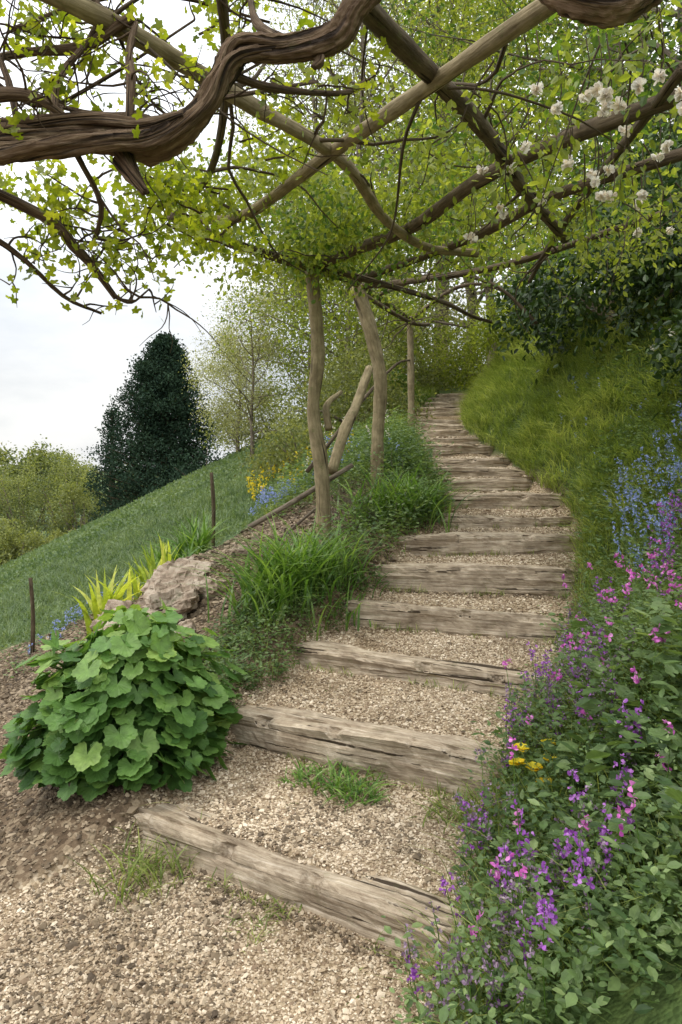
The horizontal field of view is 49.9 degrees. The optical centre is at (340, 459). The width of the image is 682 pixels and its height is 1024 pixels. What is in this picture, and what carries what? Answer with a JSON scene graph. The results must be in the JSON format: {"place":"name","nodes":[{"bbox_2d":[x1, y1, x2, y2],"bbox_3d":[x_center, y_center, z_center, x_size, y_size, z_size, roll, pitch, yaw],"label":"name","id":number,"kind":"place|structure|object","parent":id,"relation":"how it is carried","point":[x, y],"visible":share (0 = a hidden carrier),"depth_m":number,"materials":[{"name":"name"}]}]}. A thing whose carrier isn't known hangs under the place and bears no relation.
{"place":"outdoors","nodes":[
{"label":"outdoors","id":0,"kind":"place"},
{"bbox_2d":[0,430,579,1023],"bbox_3d":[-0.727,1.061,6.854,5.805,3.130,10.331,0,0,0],"label":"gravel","id":1,"kind":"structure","parent":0,"point":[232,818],"depth_m":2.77,"materials":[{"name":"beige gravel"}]},
{"bbox_2d":[0,0,679,470],"label":"sky","id":2,"kind":"structure","parent":0,"point":[58,372],"materials":[{"name":"white"}]},
{"bbox_2d":[0,320,681,1023],"bbox_3d":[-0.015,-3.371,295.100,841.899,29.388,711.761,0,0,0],"label":"ground","id":3,"kind":"structure","parent":0,"point":[618,1006],"depth_m":2.94,"materials":[{"name":"beige gravel"}]},
{"bbox_2d":[28,578,34,652],"bbox_3d":[-2.951,1.560,6.999,0.063,0.872,0.042,0,0,0],"label":"wooden stake","id":4,"kind":"object","parent":3,"relation":"on","point":[32,604],"visible":0.8,"depth_m":6.99,"materials":[{"name":"brown wood"}]},
{"bbox_2d":[0,434,149,565],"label":"distant trees","id":5,"kind":"object","parent":3,"relation":"on","point":[23,487],"visible":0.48,"depth_m":57.04,"materials":[{"name":"green plant"}]},
{"bbox_2d":[49,565,140,634],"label":"iris plant","id":6,"kind":"object","parent":3,"relation":"on","point":[98,602],"visible":0.58,"depth_m":6.37,"materials":[{"name":"yellow plant"}]},
{"bbox_2d":[72,403,128,526],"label":"conifer tree","id":7,"kind":"object","parent":3,"relation":"on","point":[108,423],"visible":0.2,"depth_m":49.75,"materials":[{"name":"green plant"}]},
{"bbox_2d":[85,621,119,640],"bbox_3d":[-1.509,1.305,5.262,0.541,0.426,0.585,12,24,29],"label":"rock","id":8,"kind":"object","parent":3,"relation":"on","point":[107,623],"visible":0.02,"depth_m":5.27,"materials":[{"name":"beige stone"}]},
{"bbox_2d":[89,495,127,520],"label":"shrub","id":9,"kind":"object","parent":3,"relation":"on","point":[107,508],"visible":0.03,"depth_m":41.38,"materials":[{"name":"green plant"}]},
{"bbox_2d":[90,599,139,632],"bbox_3d":[-1.726,1.297,5.746,0.456,0.448,0.462,19,-4,23],"label":"rock","id":10,"kind":"object","parent":3,"relation":"on","point":[113,604],"visible":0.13,"depth_m":5.67,"materials":[{"name":"beige stone"}]},
{"bbox_2d":[0,597,246,801],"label":"geranium plant","id":11,"kind":"object","parent":3,"relation":"on","point":[137,689],"visible":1,"depth_m":3.17,"materials":[{"name":"green plant"}]},
{"bbox_2d":[105,552,155,600],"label":"iris plant","id":12,"kind":"object","parent":3,"relation":"on","point":[135,584],"visible":0.6,"depth_m":6.61,"materials":[{"name":"yellow plant"}]},
{"bbox_2d":[68,802,202,913],"bbox_3d":[-0.778,1.494,2.779,0.563,0.240,0.592,0,0,21],"label":"grass tuft","id":13,"kind":"object","parent":3,"relation":"on","point":[142,868],"visible":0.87,"depth_m":2.76,"materials":[{"name":"green plant"}]},
{"bbox_2d":[77,331,230,520],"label":"conifer tree","id":14,"kind":"object","parent":3,"relation":"on","point":[157,407],"visible":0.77,"depth_m":42.63,"materials":[{"name":"green plant"}]},
{"bbox_2d":[139,532,182,582],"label":"iris plant","id":15,"kind":"object","parent":3,"relation":"on","point":[163,560],"visible":0.47,"depth_m":6.67,"materials":[{"name":"yellow plant"}]},
{"bbox_2d":[135,529,201,570],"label":"iris plant","id":16,"kind":"object","parent":3,"relation":"on","point":[158,555],"visible":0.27,"depth_m":7.48,"materials":[{"name":"green plant"}]},
{"bbox_2d":[137,580,200,622],"bbox_3d":[-1.258,1.113,5.452,0.495,0.402,0.668,-12,-14,-20],"label":"rock","id":17,"kind":"object","parent":3,"relation":"on","point":[183,600],"visible":0.63,"depth_m":5.26,"materials":[{"name":"beige stone"}]},
{"bbox_2d":[140,556,212,596],"bbox_3d":[-1.295,1.001,5.838,0.559,0.339,0.753,11,18,4],"label":"rock","id":18,"kind":"object","parent":3,"relation":"on","point":[163,573],"visible":0.38,"depth_m":5.78,"materials":[{"name":"beige stone"}]},
{"bbox_2d":[0,404,361,649],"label":"meadow grass","id":19,"kind":"structure","parent":3,"relation":"on","point":[108,553],"depth_m":12.63,"materials":[{"name":"green plant"}]},
{"bbox_2d":[155,534,212,564],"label":"iris plant","id":20,"kind":"object","parent":3,"relation":"on","point":[182,555],"visible":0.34,"depth_m":7.29,"materials":[{"name":"green plant"}]},
{"bbox_2d":[174,619,195,637],"bbox_3d":[-1.051,1.157,4.899,0.217,0.155,0.192,-19,4,23],"label":"rock","id":21,"kind":"object","parent":3,"relation":"on","point":[188,623],"visible":0.31,"depth_m":4.87,"materials":[{"name":"beige stone"}]},
{"bbox_2d":[139,438,234,496],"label":"shrub","id":22,"kind":"object","parent":3,"relation":"on","point":[178,475],"visible":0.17,"depth_m":39.61,"materials":[{"name":"green plant"}]},
{"bbox_2d":[152,505,231,556],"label":"iris plant","id":23,"kind":"object","parent":3,"relation":"on","point":[204,539],"visible":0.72,"depth_m":7.57,"materials":[{"name":"green plant"}]},
{"bbox_2d":[191,574,226,599],"bbox_3d":[-1.005,0.991,5.550,0.282,0.237,0.312,14,9,-36],"label":"rock","id":24,"kind":"object","parent":3,"relation":"on","point":[201,589],"visible":0.6,"depth_m":5.46,"materials":[{"name":"beige stone"}]},
{"bbox_2d":[210,472,215,545],"bbox_3d":[-1.400,0.620,7.999,0.064,0.972,0.045,0,0,0],"label":"wooden stake","id":25,"kind":"object","parent":3,"relation":"on","point":[213,500],"visible":0.73,"depth_m":7.98,"materials":[{"name":"brown wood"}]},
{"bbox_2d":[0,403,461,708],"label":"ground cover plants","id":26,"kind":"object","parent":3,"relation":"on","point":[397,449],"visible":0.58,"depth_m":6.35,"materials":[{"name":"green plant"}]},
{"bbox_2d":[181,318,290,455],"bbox_3d":[-3.620,-2.408,24.983,3.771,5.274,4.298,0,0,27],"label":"hawthorn tree","id":27,"kind":"object","parent":3,"relation":"on","point":[221,409],"visible":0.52,"depth_m":24.80,"materials":[{"name":"green plant"}]},
{"bbox_2d":[230,544,251,555],"bbox_3d":[-0.847,0.790,6.300,0.224,0.137,0.210,17,-14,-9],"label":"rock","id":28,"kind":"object","parent":3,"relation":"on","point":[236,549],"visible":0.5,"depth_m":6.22,"materials":[{"name":"beige stone"}]},
{"bbox_2d":[188,260,308,457],"bbox_3d":[-2.070,-2.254,18.142,3.514,4.943,3.896,0,0,0],"label":"hawthorn tree","id":29,"kind":"object","parent":3,"relation":"on","point":[252,400],"visible":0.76,"depth_m":17.90,"materials":[{"name":"green plant"}]},
{"bbox_2d":[196,377,301,450],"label":"shrub","id":30,"kind":"object","parent":3,"relation":"on","point":[255,421],"visible":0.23,"depth_m":26.62,"materials":[{"name":"green plant"}]},
{"bbox_2d":[222,883,277,953],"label":"grass tuft","id":31,"kind":"object","parent":3,"relation":"on","point":[255,926],"visible":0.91,"depth_m":2.50,"materials":[{"name":"green plant"}]},
{"bbox_2d":[152,506,384,640],"bbox_3d":[-0.414,0.743,4.885,1.672,0.822,1.513,0,0,-39],"label":"daylily plant","id":32,"kind":"object","parent":3,"relation":"on","point":[264,580],"visible":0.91,"depth_m":4.81,"materials":[{"name":"green plant"}]},
{"bbox_2d":[255,894,301,927],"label":"grass tuft","id":33,"kind":"object","parent":3,"relation":"on","point":[264,898],"visible":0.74,"depth_m":2.57,"materials":[{"name":"green plant"}]},
{"bbox_2d":[233,399,335,493],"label":"shrub","id":34,"kind":"object","parent":3,"relation":"on","point":[270,449],"visible":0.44,"depth_m":10.77,"materials":[{"name":"green plant"}]},
{"bbox_2d":[247,463,353,540],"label":"fallen branch","id":35,"kind":"object","parent":3,"relation":"on","point":[311,490],"visible":0.79,"depth_m":6.15,"materials":[{"name":"brown wood"}]},
{"bbox_2d":[133,803,471,964],"bbox_3d":[-0.198,1.533,2.720,1.444,0.196,0.206,1,0,30],"label":"wooden step","id":36,"kind":"object","parent":3,"relation":"on","point":[362,906],"visible":0.76,"depth_m":2.60,"materials":[{"name":"brown wood"}]},
{"bbox_2d":[272,759,333,787],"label":"grass tuft","id":37,"kind":"object","parent":3,"relation":"on","point":[297,776],"visible":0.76,"depth_m":3.31,"materials":[{"name":"green plant"}]},
{"bbox_2d":[198,181,427,407],"bbox_3d":[-0.825,-4.480,22.024,6.909,8.258,5.655,0,0,-19],"label":"hawthorn tree","id":38,"kind":"object","parent":3,"relation":"on","point":[275,333],"visible":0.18,"depth_m":21.90,"materials":[{"name":"green plant"}]},
{"bbox_2d":[250,521,398,630],"bbox_3d":[-0.067,0.783,5.085,1.232,0.718,1.063,0,0,26],"label":"daylily plant","id":39,"kind":"object","parent":3,"relation":"on","point":[342,577],"visible":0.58,"depth_m":5.00,"materials":[{"name":"green plant"}]},
{"bbox_2d":[201,151,459,431],"bbox_3d":[0.135,-3.820,16.428,6.377,6.606,5.391,0,0,22],"label":"hazel tree","id":40,"kind":"object","parent":3,"relation":"on","point":[349,313],"visible":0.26,"depth_m":15.79,"materials":[{"name":"green plant"}]},
{"bbox_2d":[189,0,491,409],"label":"birch tree","id":41,"kind":"object","parent":3,"relation":"on","point":[314,98],"visible":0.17,"depth_m":22.90,"materials":[{"name":"green plant"}]},
{"bbox_2d":[285,755,398,806],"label":"grass tuft","id":42,"kind":"object","parent":3,"relation":"on","point":[336,781],"visible":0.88,"depth_m":3.23,"materials":[{"name":"green plant"}]},
{"bbox_2d":[259,324,438,446],"bbox_3d":[0.259,-1.263,13.576,2.914,2.679,3.291,0,0,25],"label":"shrub","id":43,"kind":"object","parent":3,"relation":"on","point":[344,385],"visible":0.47,"depth_m":13.15,"materials":[{"name":"green plant"}]},
{"bbox_2d":[285,452,430,533],"bbox_3d":[0.130,0.348,6.438,1.366,0.933,1.572,0,0,31],"label":"clump","id":44,"kind":"object","parent":3,"relation":"on","point":[349,502],"visible":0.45,"depth_m":6.25,"materials":[{"name":"green plant"}]},
{"bbox_2d":[198,0,518,361],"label":"birch tree","id":45,"kind":"object","parent":3,"relation":"on","point":[361,45],"visible":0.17,"depth_m":18.81,"materials":[{"name":"green plant"}]},
{"bbox_2d":[39,0,681,541],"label":"pergola","id":46,"kind":"object","parent":3,"relation":"on","point":[415,58],"visible":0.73,"depth_m":4.02,"materials":[{"name":"brown wood"}]},
{"bbox_2d":[0,0,662,351],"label":"climbing vine","id":47,"kind":"object","parent":46,"relation":"attached to","point":[129,138],"visible":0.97,"depth_m":2.65,"materials":[{"name":"green plant"}]},
{"bbox_2d":[203,48,527,406],"bbox_3d":[1.126,-8.307,27.239,13.329,12.831,11.700,0,0,0],"label":"hazel tree","id":48,"kind":"object","parent":3,"relation":"on","point":[333,136],"visible":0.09,"depth_m":25.70,"materials":[{"name":"green plant"}]},
{"bbox_2d":[230,705,507,799],"bbox_3d":[0.066,1.349,3.457,1.474,0.230,0.220,0,0,29],"label":"wooden step","id":49,"kind":"object","parent":3,"relation":"on","point":[399,754],"visible":0.81,"depth_m":3.33,"materials":[{"name":"brown wood"}]},
{"bbox_2d":[329,772,410,811],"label":"grass tuft","id":50,"kind":"object","parent":3,"relation":"on","point":[370,795],"visible":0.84,"depth_m":3.12,"materials":[{"name":"green plant"}]},
{"bbox_2d":[298,291,467,415],"bbox_3d":[0.911,-2.623,18.498,4.320,4.024,3.652,0,0,0],"label":"shrub","id":51,"kind":"object","parent":3,"relation":"on","point":[423,379],"visible":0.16,"depth_m":17.95,"materials":[{"name":"green plant"}]},
{"bbox_2d":[330,483,436,531],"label":"daylily plant","id":52,"kind":"object","parent":3,"relation":"on","point":[364,509],"visible":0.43,"depth_m":6.17,"materials":[{"name":"green plant"}]},
{"bbox_2d":[284,459,483,532],"bbox_3d":[0.502,0.296,6.331,1.523,0.667,1.829,0,0,36],"label":"daylily plant","id":53,"kind":"object","parent":3,"relation":"on","point":[399,489],"visible":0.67,"depth_m":6.32,"materials":[{"name":"green plant"}]},
{"bbox_2d":[339,362,435,411],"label":"shrub","id":54,"kind":"object","parent":3,"relation":"on","point":[405,384],"visible":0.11,"depth_m":15.26,"materials":[{"name":"green plant"}]},
{"bbox_2d":[100,0,681,336],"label":"climbing rose","id":55,"kind":"object","parent":3,"relation":"on","point":[328,234],"visible":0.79,"depth_m":4.63,"materials":[{"name":"green plant"}]},
{"bbox_2d":[110,291,681,1023],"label":"bank grass","id":56,"kind":"structure","parent":3,"relation":"on","point":[482,403],"depth_m":6.65,"materials":[{"name":"green plant"}]},
{"bbox_2d":[330,258,486,384],"bbox_3d":[2.390,-3.501,21.981,5.219,5.132,4.718,0,0,-37],"label":"shrub","id":57,"kind":"object","parent":3,"relation":"on","point":[449,316],"visible":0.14,"depth_m":21.63,"materials":[{"name":"green plant"}]},
{"bbox_2d":[295,640,558,699],"bbox_3d":[0.429,1.200,4.189,1.640,0.173,0.167,0,0,25],"label":"wooden step","id":58,"kind":"object","parent":3,"relation":"on","point":[474,677],"visible":0.8,"depth_m":4.14,"materials":[{"name":"brown wood"}]},
{"bbox_2d":[415,412,459,416],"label":"wooden step","id":59,"kind":"object","parent":3,"relation":"on","point":[441,414],"visible":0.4,"depth_m":14.05,"materials":[{"name":"brown wood"}]},
{"bbox_2d":[415,419,461,423],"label":"wooden step","id":60,"kind":"object","parent":3,"relation":"on","point":[443,421],"visible":0.44,"depth_m":13.24,"materials":[{"name":"brown wood"}]},
{"bbox_2d":[415,422,463,429],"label":"wooden step","id":61,"kind":"object","parent":3,"relation":"on","point":[426,426],"visible":0.44,"depth_m":12.43,"materials":[{"name":"brown wood"}]},
{"bbox_2d":[417,407,462,412],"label":"wooden step","id":62,"kind":"object","parent":3,"relation":"on","point":[442,409],"visible":0.42,"depth_m":14.75,"materials":[{"name":"brown wood"}]},
{"bbox_2d":[391,908,488,1007],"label":"grass tuft","id":63,"kind":"object","parent":3,"relation":"on","point":[426,968],"visible":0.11,"depth_m":2.23,"materials":[{"name":"green plant"}]},
{"bbox_2d":[415,429,468,436],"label":"wooden step","id":64,"kind":"object","parent":3,"relation":"on","point":[443,433],"visible":0.39,"depth_m":11.61,"materials":[{"name":"brown wood"}]},
{"bbox_2d":[422,401,461,406],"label":"wooden step","id":65,"kind":"object","parent":3,"relation":"on","point":[444,404],"visible":0.38,"depth_m":15.56,"materials":[{"name":"brown wood"}]},
{"bbox_2d":[406,788,478,840],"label":"grass tuft","id":66,"kind":"object","parent":3,"relation":"on","point":[447,821],"visible":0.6,"depth_m":2.94,"materials":[{"name":"green plant"}]},
{"bbox_2d":[428,398,465,401],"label":"wooden step","id":67,"kind":"object","parent":3,"relation":"on","point":[446,400],"visible":0.41,"depth_m":16.38,"materials":[{"name":"brown wood"}]},
{"bbox_2d":[416,437,478,444],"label":"wooden step","id":68,"kind":"object","parent":3,"relation":"on","point":[466,440],"visible":0.44,"depth_m":10.84,"materials":[{"name":"brown wood"}]},
{"bbox_2d":[262,0,637,354],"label":"beech tree","id":69,"kind":"object","parent":3,"relation":"on","point":[452,19],"visible":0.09,"depth_m":22.09,"materials":[{"name":"green plant"}]},
{"bbox_2d":[436,393,465,398],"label":"wooden step","id":70,"kind":"object","parent":3,"relation":"on","point":[453,395],"visible":0.29,"depth_m":17.12,"materials":[{"name":"brown wood"}]},
{"bbox_2d":[343,598,570,641],"bbox_3d":[0.748,1.050,4.814,1.550,0.225,0.207,0,0,16],"label":"wooden step","id":71,"kind":"object","parent":3,"relation":"on","point":[464,621],"visible":0.72,"depth_m":4.75,"materials":[{"name":"brown wood"}]},
{"bbox_2d":[413,780,500,830],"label":"grass tuft","id":72,"kind":"object","parent":3,"relation":"on","point":[442,807],"visible":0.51,"depth_m":3.00,"materials":[{"name":"green plant"}]},
{"bbox_2d":[423,444,494,455],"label":"wooden step","id":73,"kind":"object","parent":3,"relation":"on","point":[486,450],"visible":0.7,"depth_m":9.99,"materials":[{"name":"brown wood"}]},
{"bbox_2d":[415,304,507,390],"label":"shrub","id":74,"kind":"object","parent":3,"relation":"on","point":[463,365],"visible":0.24,"depth_m":18.98,"materials":[{"name":"green plant"}]},
{"bbox_2d":[430,458,511,466],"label":"wooden step","id":75,"kind":"object","parent":3,"relation":"on","point":[488,462],"visible":0.52,"depth_m":9.19,"materials":[{"name":"brown wood"}]},
{"bbox_2d":[427,466,524,476],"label":"wooden step","id":76,"kind":"object","parent":3,"relation":"on","point":[461,471],"visible":0.53,"depth_m":8.43,"materials":[{"name":"brown wood"}]},
{"bbox_2d":[375,562,577,597],"bbox_3d":[0.940,0.851,5.275,1.463,0.220,0.217,0,0,12],"label":"wooden step","id":77,"kind":"object","parent":3,"relation":"on","point":[455,577],"visible":0.84,"depth_m":5.18,"materials":[{"name":"brown wood"}]},
{"bbox_2d":[436,477,532,491],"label":"wooden step","id":78,"kind":"object","parent":3,"relation":"on","point":[501,484],"visible":0.56,"depth_m":7.81,"materials":[{"name":"brown wood"}]},
{"bbox_2d":[398,532,579,555],"bbox_3d":[1.222,0.686,5.918,1.590,0.206,0.220,1,0,-7],"label":"wooden step","id":79,"kind":"object","parent":3,"relation":"on","point":[474,543],"visible":0.68,"depth_m":5.83,"materials":[{"name":"brown wood"}]},
{"bbox_2d":[331,0,663,352],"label":"beech tree","id":80,"kind":"object","parent":3,"relation":"on","point":[473,293],"visible":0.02,"depth_m":31.45,"materials":[{"name":"green plant"}]},
{"bbox_2d":[446,492,563,509],"bbox_3d":[1.587,0.410,7.153,1.212,0.196,0.178,0,0,-2],"label":"wooden step","id":81,"kind":"object","parent":3,"relation":"on","point":[509,500],"visible":0.66,"depth_m":7.08,"materials":[{"name":"brown wood"}]},
{"bbox_2d":[436,513,574,528],"bbox_3d":[1.463,0.560,6.483,1.266,0.162,0.187,1,0,-7],"label":"wooden step","id":82,"kind":"object","parent":3,"relation":"on","point":[474,521],"visible":0.56,"depth_m":6.40,"materials":[{"name":"brown wood"}]},
{"bbox_2d":[454,250,557,356],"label":"shrub","id":83,"kind":"object","parent":3,"relation":"on","point":[482,331],"visible":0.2,"depth_m":12.74,"materials":[{"name":"green plant"}]},
{"bbox_2d":[341,0,678,266],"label":"beech tree","id":84,"kind":"object","parent":3,"relation":"on","point":[548,75],"visible":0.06,"depth_m":18.79,"materials":[{"name":"green plant"}]},
{"bbox_2d":[368,0,681,239],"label":"beech tree","id":85,"kind":"object","parent":3,"relation":"on","point":[429,35],"visible":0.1,"depth_m":12.91,"materials":[{"name":"green plant"}]},
{"bbox_2d":[371,0,681,392],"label":"hazel tree","id":86,"kind":"object","parent":3,"relation":"on","point":[489,86],"visible":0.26,"depth_m":15.08,"materials":[{"name":"green plant"}]},
{"bbox_2d":[377,286,681,1023],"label":"flower border","id":87,"kind":"object","parent":3,"relation":"on","point":[665,881],"visible":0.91,"depth_m":2.27,"materials":[{"name":"green plant"}]},
{"bbox_2d":[458,0,677,277],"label":"beech tree","id":88,"kind":"object","parent":3,"relation":"on","point":[579,55],"visible":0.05,"depth_m":24.87,"materials":[{"name":"green plant"}]},
{"bbox_2d":[477,0,681,143],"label":"beech tree","id":89,"kind":"object","parent":3,"relation":"on","point":[667,52],"visible":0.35,"depth_m":10.90,"materials":[{"name":"green plant"}]},
{"bbox_2d":[483,134,681,384],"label":"laurel shrub","id":90,"kind":"object","parent":3,"relation":"on","point":[543,294],"visible":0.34,"depth_m":8.60,"materials":[{"name":"green plant"}]},
{"bbox_2d":[558,67,681,348],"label":"laurel shrub","id":91,"kind":"object","parent":3,"relation":"on","point":[650,274],"visible":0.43,"depth_m":7.34,"materials":[{"name":"green plant"}]},
{"bbox_2d":[561,10,681,314],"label":"laurel shrub","id":92,"kind":"object","parent":3,"relation":"on","point":[679,58],"visible":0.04,"depth_m":9.95,"materials":[{"name":"green plant"}]},
{"bbox_2d":[615,253,681,419],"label":"laurel shrub","id":93,"kind":"object","parent":3,"relation":"on","point":[676,346],"visible":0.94,"depth_m":6.27,"materials":[{"name":"green plant"}]}
]}

